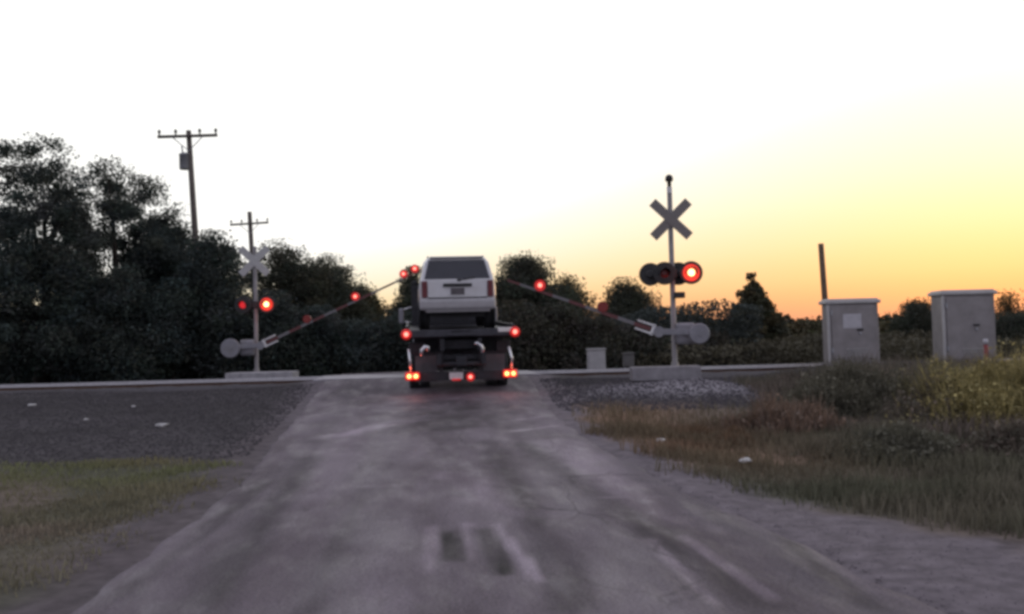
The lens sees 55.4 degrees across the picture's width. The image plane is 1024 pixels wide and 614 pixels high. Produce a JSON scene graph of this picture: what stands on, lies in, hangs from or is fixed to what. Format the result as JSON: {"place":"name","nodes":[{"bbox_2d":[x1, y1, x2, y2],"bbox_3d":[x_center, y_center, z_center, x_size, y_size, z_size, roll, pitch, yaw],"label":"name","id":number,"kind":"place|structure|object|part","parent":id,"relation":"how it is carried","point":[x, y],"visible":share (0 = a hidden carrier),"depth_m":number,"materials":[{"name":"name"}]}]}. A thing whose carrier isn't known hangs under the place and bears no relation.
{"place":"outdoors","nodes":[
{"label":"outdoors","id":0,"kind":"place"},
{"bbox_2d":[0,455,242,597],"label":"grass","id":1,"kind":"structure","parent":0,"point":[143,502],"depth_m":10.13,"materials":[{"name":"green plant"}]},
{"bbox_2d":[0,384,313,466],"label":"gravel","id":2,"kind":"structure","parent":0,"point":[79,449],"depth_m":18.36,"materials":[{"name":"grey gravel"}]},
{"bbox_2d":[155,423,168,426],"bbox_3d":[-6.320,2.132,17.604,0.232,0.077,0.165,0,-3,-38],"label":"litter scrap","id":3,"kind":"object","parent":2,"relation":"on","point":[161,424],"visible":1,"depth_m":17.55,"materials":[{"name":"paper"}]},
{"bbox_2d":[72,367,945,613],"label":"road","id":4,"kind":"structure","parent":0,"point":[514,495],"depth_m":7.89,"materials":[{"name":"grey asphalt"}]},
{"bbox_2d":[399,286,519,387],"bbox_3d":[-1.578,0.672,26.106,2.950,2.600,8.668,-1,0,-6],"label":"tow truck","id":5,"kind":"object","parent":4,"relation":"on","point":[441,342],"visible":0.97,"depth_m":22.32,"materials":[{"name":"metal"}]},
{"bbox_2d":[412,255,495,329],"bbox_3d":[-1.463,-0.320,24.466,2.090,1.792,4.460,-1,0,-6],"label":"suv","id":6,"kind":"object","parent":5,"relation":"on","point":[456,286],"visible":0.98,"depth_m":22.41,"materials":[{"name":"paint"}]},
{"bbox_3d":[-1.275,-0.867,22.513,1.505,0.435,0.240,-1,0,-6],"label":"rear window","id":7,"kind":"part","parent":6,"relation":"part of","materials":[{"name":"black glass"}]},
{"bbox_2d":[0,361,1023,613],"bbox_3d":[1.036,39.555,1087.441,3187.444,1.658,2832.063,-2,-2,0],"label":"ground","id":8,"kind":"structure","parent":0,"point":[118,557],"depth_m":9.13,"materials":[{"name":"soil"}]},
{"bbox_2d":[0,238,56,384],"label":"shrub","id":9,"kind":"object","parent":8,"relation":"on","point":[18,292],"visible":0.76,"depth_m":33.68,"materials":[{"name":"green plant"}]},
{"bbox_2d":[0,132,125,383],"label":"broadleaf tree","id":10,"kind":"object","parent":8,"relation":"on","point":[24,223],"visible":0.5,"depth_m":35.19,"materials":[{"name":"green plant"}]},
{"bbox_2d":[15,242,125,382],"bbox_3d":[-15.529,0.479,34.525,3.644,5.522,3.538,-2,-2,0],"label":"shrub","id":11,"kind":"object","parent":8,"relation":"on","point":[76,282],"visible":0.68,"depth_m":33.99,"materials":[{"name":"green plant"}]},
{"bbox_2d":[65,258,177,381],"bbox_3d":[-13.723,0.808,35.004,3.280,4.985,3.480,-2,-2,0],"label":"shrub","id":12,"kind":"object","parent":8,"relation":"on","point":[122,294],"visible":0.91,"depth_m":34.33,"materials":[{"name":"green plant"}]},
{"bbox_2d":[39,154,204,379],"bbox_3d":[-15.293,-1.100,37.820,6.579,9.317,6.418,-2,-2,0],"label":"broadleaf tree","id":13,"kind":"object","parent":8,"relation":"on","point":[113,205],"visible":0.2,"depth_m":37.55,"materials":[{"name":"green plant"}]},
{"bbox_2d":[111,201,210,291],"bbox_3d":[-14.135,-0.351,40.038,4.290,7.923,4.455,-2,-2,0],"label":"broadleaf tree","id":14,"kind":"object","parent":8,"relation":"on","point":[179,233],"visible":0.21,"depth_m":39.45,"materials":[{"name":"green plant"}]},
{"bbox_2d":[122,276,208,380],"bbox_3d":[-12.825,1.122,35.836,2.994,4.567,3.368,-2,-2,0],"label":"shrub","id":15,"kind":"object","parent":8,"relation":"on","point":[176,331],"visible":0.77,"depth_m":35.26,"materials":[{"name":"green plant"}]},
{"bbox_2d":[157,128,217,378],"bbox_3d":[-12.908,-1.790,39.096,2.302,10.839,0.523,-1,-2,-12],"label":"utility pole","id":16,"kind":"object","parent":8,"relation":"on","point":[186,160],"visible":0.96,"depth_m":39.10,"materials":[{"name":"black paint"}]},
{"bbox_2d":[160,228,262,375],"bbox_3d":[-11.721,0.200,37.709,4.382,6.516,3.858,-2,-2,0],"label":"broadleaf tree","id":17,"kind":"object","parent":8,"relation":"on","point":[205,266],"visible":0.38,"depth_m":36.87,"materials":[{"name":"green plant"}]},
{"bbox_2d":[176,277,264,379],"bbox_3d":[-10.719,1.074,36.210,3.196,4.495,3.333,-2,-2,0],"label":"shrub","id":18,"kind":"object","parent":8,"relation":"on","point":[226,320],"visible":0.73,"depth_m":35.68,"materials":[{"name":"green plant"}]},
{"bbox_2d":[230,212,268,293],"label":"utility pole","id":19,"kind":"object","parent":8,"relation":"on","point":[250,230],"visible":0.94,"depth_m":60.09,"materials":[{"name":"black paint"}]},
{"bbox_2d":[225,371,298,378],"bbox_3d":[-7.559,2.079,29.552,2.019,0.220,0.900,-2,-2,0],"label":"concrete pad","id":20,"kind":"object","parent":8,"relation":"on","point":[267,374],"visible":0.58,"depth_m":29.10,"materials":[{"name":"grey concrete"}]},
{"bbox_2d":[220,246,418,371],"bbox_3d":[-6.132,0.427,31.490,6.384,4.945,0.800,-2,-2,0],"label":"crossing signal","id":21,"kind":"object","parent":20,"relation":"on","point":[231,348],"visible":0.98,"depth_m":31.39,"materials":[{"name":"metal"}]},
{"bbox_2d":[233,288,320,376],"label":"shrub","id":22,"kind":"object","parent":8,"relation":"on","point":[280,319],"visible":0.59,"depth_m":36.19,"materials":[{"name":"green plant"}]},
{"bbox_2d":[230,237,356,323],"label":"broadleaf tree","id":23,"kind":"object","parent":8,"relation":"on","point":[288,272],"visible":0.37,"depth_m":44.37,"materials":[{"name":"green plant"}]},
{"bbox_2d":[277,304,342,376],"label":"shrub","id":24,"kind":"object","parent":8,"relation":"on","point":[312,349],"visible":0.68,"depth_m":36.80,"materials":[{"name":"green plant"}]},
{"bbox_2d":[285,252,379,322],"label":"broadleaf tree","id":25,"kind":"object","parent":8,"relation":"on","point":[344,281],"visible":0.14,"depth_m":46.59,"materials":[{"name":"green plant"}]},
{"bbox_2d":[322,317,405,374],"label":"shrub","id":26,"kind":"object","parent":8,"relation":"on","point":[350,339],"visible":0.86,"depth_m":37.05,"materials":[{"name":"green plant"}]},
{"bbox_2d":[349,281,386,324],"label":"broadleaf tree","id":27,"kind":"object","parent":8,"relation":"on","point":[375,300],"visible":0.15,"depth_m":49.75,"materials":[{"name":"green plant"}]},
{"bbox_2d":[0,298,764,384],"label":"undergrowth","id":28,"kind":"object","parent":8,"relation":"on","point":[737,329],"visible":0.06,"depth_m":39.03,"materials":[{"name":"green plant"}]},
{"bbox_2d":[0,370,777,393],"bbox_3d":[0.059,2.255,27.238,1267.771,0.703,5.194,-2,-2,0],"label":"ballast","id":29,"kind":"structure","parent":8,"relation":"on","point":[703,374],"depth_m":25.77,"materials":[{"name":"gravel"}]},
{"bbox_2d":[0,358,1018,390],"bbox_3d":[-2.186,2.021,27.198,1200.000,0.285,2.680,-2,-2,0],"label":"railway track","id":30,"kind":"structure","parent":29,"relation":"on","point":[147,384],"depth_m":26.47,"materials":[{"name":"metal"}]},
{"bbox_2d":[313,373,540,381],"bbox_3d":[-2.269,1.925,26.036,6.077,0.160,0.770,-2,-2,0],"label":"crossing panel","id":31,"kind":"object","parent":30,"relation":"on","point":[526,374],"visible":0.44,"depth_m":25.66,"materials":[{"name":"concrete"}]},
{"bbox_2d":[319,371,534,377],"bbox_3d":[-2.387,1.969,27.200,6.127,0.160,1.260,-2,-2,0],"label":"crossing panel","id":32,"kind":"object","parent":30,"relation":"on","point":[393,375],"visible":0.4,"depth_m":27.17,"materials":[{"name":"concrete"}]},
{"bbox_2d":[354,309,438,372],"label":"shrub","id":33,"kind":"object","parent":8,"relation":"on","point":[393,328],"visible":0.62,"depth_m":37.21,"materials":[{"name":"green plant"}]},
{"bbox_2d":[380,265,421,319],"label":"broadleaf tree","id":34,"kind":"object","parent":8,"relation":"on","point":[404,290],"visible":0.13,"depth_m":43.55,"materials":[{"name":"green plant"}]},
{"bbox_2d":[496,299,562,370],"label":"shrub","id":35,"kind":"object","parent":8,"relation":"on","point":[525,345],"visible":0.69,"depth_m":36.19,"materials":[{"name":"green plant"}]},
{"bbox_2d":[493,249,595,332],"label":"broadleaf tree","id":36,"kind":"object","parent":8,"relation":"on","point":[527,271],"visible":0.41,"depth_m":40.92,"materials":[{"name":"green plant"}]},
{"bbox_2d":[532,301,606,370],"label":"shrub","id":37,"kind":"object","parent":8,"relation":"on","point":[567,357],"visible":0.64,"depth_m":36.91,"materials":[{"name":"green plant"}]},
{"bbox_2d":[550,270,600,313],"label":"broadleaf tree","id":38,"kind":"object","parent":8,"relation":"on","point":[574,286],"visible":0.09,"depth_m":43.76,"materials":[{"name":"green plant"}]},
{"bbox_2d":[586,348,605,368],"bbox_3d":[2.606,1.686,30.147,0.602,0.812,0.360,-2,-2,0],"label":"junction cabinet","id":39,"kind":"object","parent":8,"relation":"on","point":[596,358],"visible":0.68,"depth_m":30.00,"materials":[{"name":"metal"}]},
{"bbox_3d":[2.604,1.641,30.001,0.452,0.512,0.016,-2,-2,0],"label":"door","id":40,"kind":"part","parent":39,"relation":"part of","materials":[{"name":"grey metal"}]},
{"bbox_2d":[568,314,636,369],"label":"shrub","id":41,"kind":"object","parent":8,"relation":"on","point":[608,334],"visible":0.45,"depth_m":37.26,"materials":[{"name":"green plant"}]},
{"bbox_2d":[507,174,709,380],"bbox_3d":[2.273,-0.416,23.528,4.781,5.515,0.843,-2,-2,0],"label":"crossing signal","id":42,"kind":"object","parent":8,"relation":"on","point":[671,273],"visible":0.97,"depth_m":23.41,"materials":[{"name":"metal"}]},
{"bbox_2d":[592,276,661,321],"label":"broadleaf tree","id":43,"kind":"object","parent":8,"relation":"on","point":[629,298],"visible":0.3,"depth_m":44.55,"materials":[{"name":"green plant"}]},
{"bbox_2d":[622,352,634,368],"bbox_3d":[3.698,1.800,30.943,0.385,0.707,0.360,-2,-2,0],"label":"junction cabinet","id":44,"kind":"object","parent":8,"relation":"on","point":[628,359],"visible":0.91,"depth_m":30.80,"materials":[{"name":"metal"}]},
{"bbox_3d":[3.696,1.700,30.798,0.235,0.298,0.016,-2,-2,0],"label":"door","id":45,"kind":"part","parent":44,"relation":"part of","materials":[{"name":"grey metal"}]},
{"bbox_2d":[617,319,697,367],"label":"shrub","id":46,"kind":"object","parent":8,"relation":"on","point":[644,342],"visible":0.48,"depth_m":37.68,"materials":[{"name":"green plant"}]},
{"bbox_2d":[667,304,719,325],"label":"bare shrub","id":47,"kind":"object","parent":8,"relation":"on","point":[697,314],"visible":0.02,"depth_m":45.77,"materials":[{"name":"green plant"}]},
{"bbox_2d":[678,328,736,365],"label":"shrub","id":48,"kind":"object","parent":8,"relation":"on","point":[713,340],"visible":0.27,"depth_m":38.14,"materials":[{"name":"green plant"}]},
{"bbox_2d":[726,271,792,363],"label":"cedar tree","id":49,"kind":"object","parent":8,"relation":"on","point":[753,292],"visible":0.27,"depth_m":49.31,"materials":[{"name":"green plant"}]},
{"bbox_2d":[698,388,857,439],"bbox_3d":[4.148,1.590,14.856,2.741,0.737,2.792,-2,-2,0],"label":"weed clump","id":50,"kind":"object","parent":8,"relation":"on","point":[776,415],"visible":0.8,"depth_m":14.56,"materials":[{"name":"green plant"}]},
{"bbox_2d":[783,319,821,344],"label":"broadleaf tree","id":51,"kind":"object","parent":8,"relation":"on","point":[798,327],"visible":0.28,"depth_m":74.32,"materials":[{"name":"green plant"}]},
{"bbox_2d":[818,243,827,299],"bbox_3d":[10.945,0.175,34.005,0.361,4.798,0.230,-2,-2,0],"label":"timber post","id":52,"kind":"object","parent":8,"relation":"on","point":[824,293],"visible":0.4,"depth_m":33.98,"materials":[{"name":"brown wood"}]},
{"bbox_2d":[634,329,1023,366],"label":"weeds","id":53,"kind":"object","parent":8,"relation":"on","point":[791,349],"visible":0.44,"depth_m":37.04,"materials":[{"name":"green plant"}]},
{"bbox_2d":[637,455,1023,613],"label":"gravel","id":54,"kind":"structure","parent":8,"relation":"on","point":[855,567],"depth_m":7.28,"materials":[{"name":"grey gravel"}]},
{"bbox_2d":[766,355,912,420],"bbox_3d":[5.949,1.379,16.894,3.460,1.165,3.051,-2,-2,17],"label":"bush","id":55,"kind":"object","parent":8,"relation":"on","point":[845,390],"visible":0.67,"depth_m":16.48,"materials":[{"name":"green plant"}]},
{"bbox_2d":[818,298,880,365],"bbox_3d":[8.620,0.745,24.829,1.410,1.911,0.645,-2,-2,0],"label":"signal cabinet","id":56,"kind":"object","parent":8,"relation":"on","point":[849,325],"visible":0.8,"depth_m":24.56,"materials":[{"name":"metal"}]},
{"bbox_3d":[8.604,0.643,24.547,1.133,1.316,0.075,-2,-2,0],"label":"door","id":57,"kind":"part","parent":56,"relation":"part of","materials":[{"name":"metal"}]},
{"bbox_2d":[724,347,1023,442],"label":"weeds","id":58,"kind":"object","parent":8,"relation":"on","point":[781,379],"visible":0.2,"depth_m":20.08,"materials":[{"name":"green plant"}]},
{"bbox_2d":[726,310,1023,326],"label":"treeline","id":59,"kind":"object","parent":8,"relation":"on","point":[885,317],"depth_m":153.27,"materials":[{"name":"green plant"}]},
{"bbox_2d":[791,419,974,472],"bbox_3d":[5.207,1.721,12.604,3.555,0.486,3.098,-2,-2,0],"label":"weed clump","id":60,"kind":"object","parent":8,"relation":"on","point":[910,438],"visible":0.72,"depth_m":12.20,"materials":[{"name":"green plant"}]},
{"bbox_2d":[878,320,892,349],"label":"broadleaf tree","id":61,"kind":"object","parent":8,"relation":"on","point":[882,329],"visible":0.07,"depth_m":58.96,"materials":[{"name":"green plant"}]},
{"bbox_2d":[854,356,947,383],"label":"weed clump","id":62,"kind":"object","parent":8,"relation":"on","point":[893,365],"visible":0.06,"depth_m":18.57,"materials":[{"name":"green plant"}]},
{"bbox_2d":[882,297,931,339],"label":"broadleaf tree","id":63,"kind":"object","parent":8,"relation":"on","point":[914,315],"visible":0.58,"depth_m":51.20,"materials":[{"name":"green plant"}]},
{"bbox_2d":[868,348,983,413],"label":"bush","id":64,"kind":"object","parent":8,"relation":"on","point":[905,383],"visible":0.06,"depth_m":16.60,"materials":[{"name":"green plant"}]},
{"bbox_2d":[858,364,994,434],"bbox_3d":[6.818,1.394,15.127,2.857,1.030,2.957,0,-3,-39],"label":"weed clump","id":65,"kind":"object","parent":8,"relation":"on","point":[901,399],"visible":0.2,"depth_m":15.02,"materials":[{"name":"green plant"}]},
{"bbox_2d":[855,335,1023,433],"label":"bush","id":66,"kind":"object","parent":8,"relation":"on","point":[997,390],"visible":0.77,"depth_m":14.47,"materials":[{"name":"green plant"}]},
{"bbox_2d":[927,289,996,360],"bbox_3d":[11.543,0.636,24.930,1.450,2.137,0.845,-2,-2,0],"label":"signal cabinet","id":67,"kind":"object","parent":8,"relation":"on","point":[962,320],"visible":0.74,"depth_m":24.57,"materials":[{"name":"metal"}]},
{"bbox_3d":[11.527,0.531,24.548,1.174,1.542,0.075,-2,-2,0],"label":"door","id":68,"kind":"part","parent":67,"relation":"part of","materials":[{"name":"metal"}]},
{"bbox_2d":[944,414,1023,468],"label":"weed clump","id":69,"kind":"object","parent":8,"relation":"on","point":[989,438],"visible":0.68,"depth_m":11.63,"materials":[{"name":"green plant"}]},
{"bbox_2d":[983,339,987,364],"bbox_3d":[10.444,1.219,21.461,0.095,1.031,0.100,-2,-2,0],"label":"marker post","id":70,"kind":"object","parent":8,"relation":"on","point":[985,342],"visible":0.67,"depth_m":21.44,"materials":[{"name":"white plastic"}]},
{"bbox_2d":[994,289,1023,319],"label":"broadleaf tree","id":71,"kind":"object","parent":8,"relation":"on","point":[1006,304],"visible":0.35,"depth_m":49.80,"materials":[{"name":"green plant"}]},
{"bbox_2d":[995,307,1023,343],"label":"broadleaf tree","id":72,"kind":"object","parent":8,"relation":"on","point":[1009,326],"visible":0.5,"depth_m":47.06,"materials":[{"name":"green plant"}]},
{"bbox_2d":[0,0,1023,319],"label":"sky","id":73,"kind":"structure","parent":0,"point":[385,136],"materials":[{"name":"white"}]},
{"bbox_2d":[540,360,1013,410],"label":"gravel","id":74,"kind":"structure","parent":0,"point":[620,380],"depth_m":20.70,"materials":[{"name":"grey gravel"}]},
{"bbox_2d":[629,365,700,380],"bbox_3d":[3.562,1.540,22.707,1.589,0.320,0.550,-2,-2,0],"label":"concrete pad","id":75,"kind":"object","parent":74,"relation":"on","point":[653,373],"visible":0.86,"depth_m":22.43,"materials":[{"name":"grey concrete"}]},
{"bbox_2d":[572,395,1023,539],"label":"grass","id":76,"kind":"structure","parent":0,"point":[975,479],"depth_m":10.86,"materials":[{"name":"green plant"}]},
{"bbox_2d":[738,457,750,462],"bbox_3d":[2.792,1.837,11.687,0.166,0.072,0.192,-2,-2,8],"label":"litter scrap","id":77,"kind":"object","parent":76,"relation":"on","point":[745,459],"visible":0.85,"depth_m":11.63,"materials":[{"name":"paper"}]}
]}

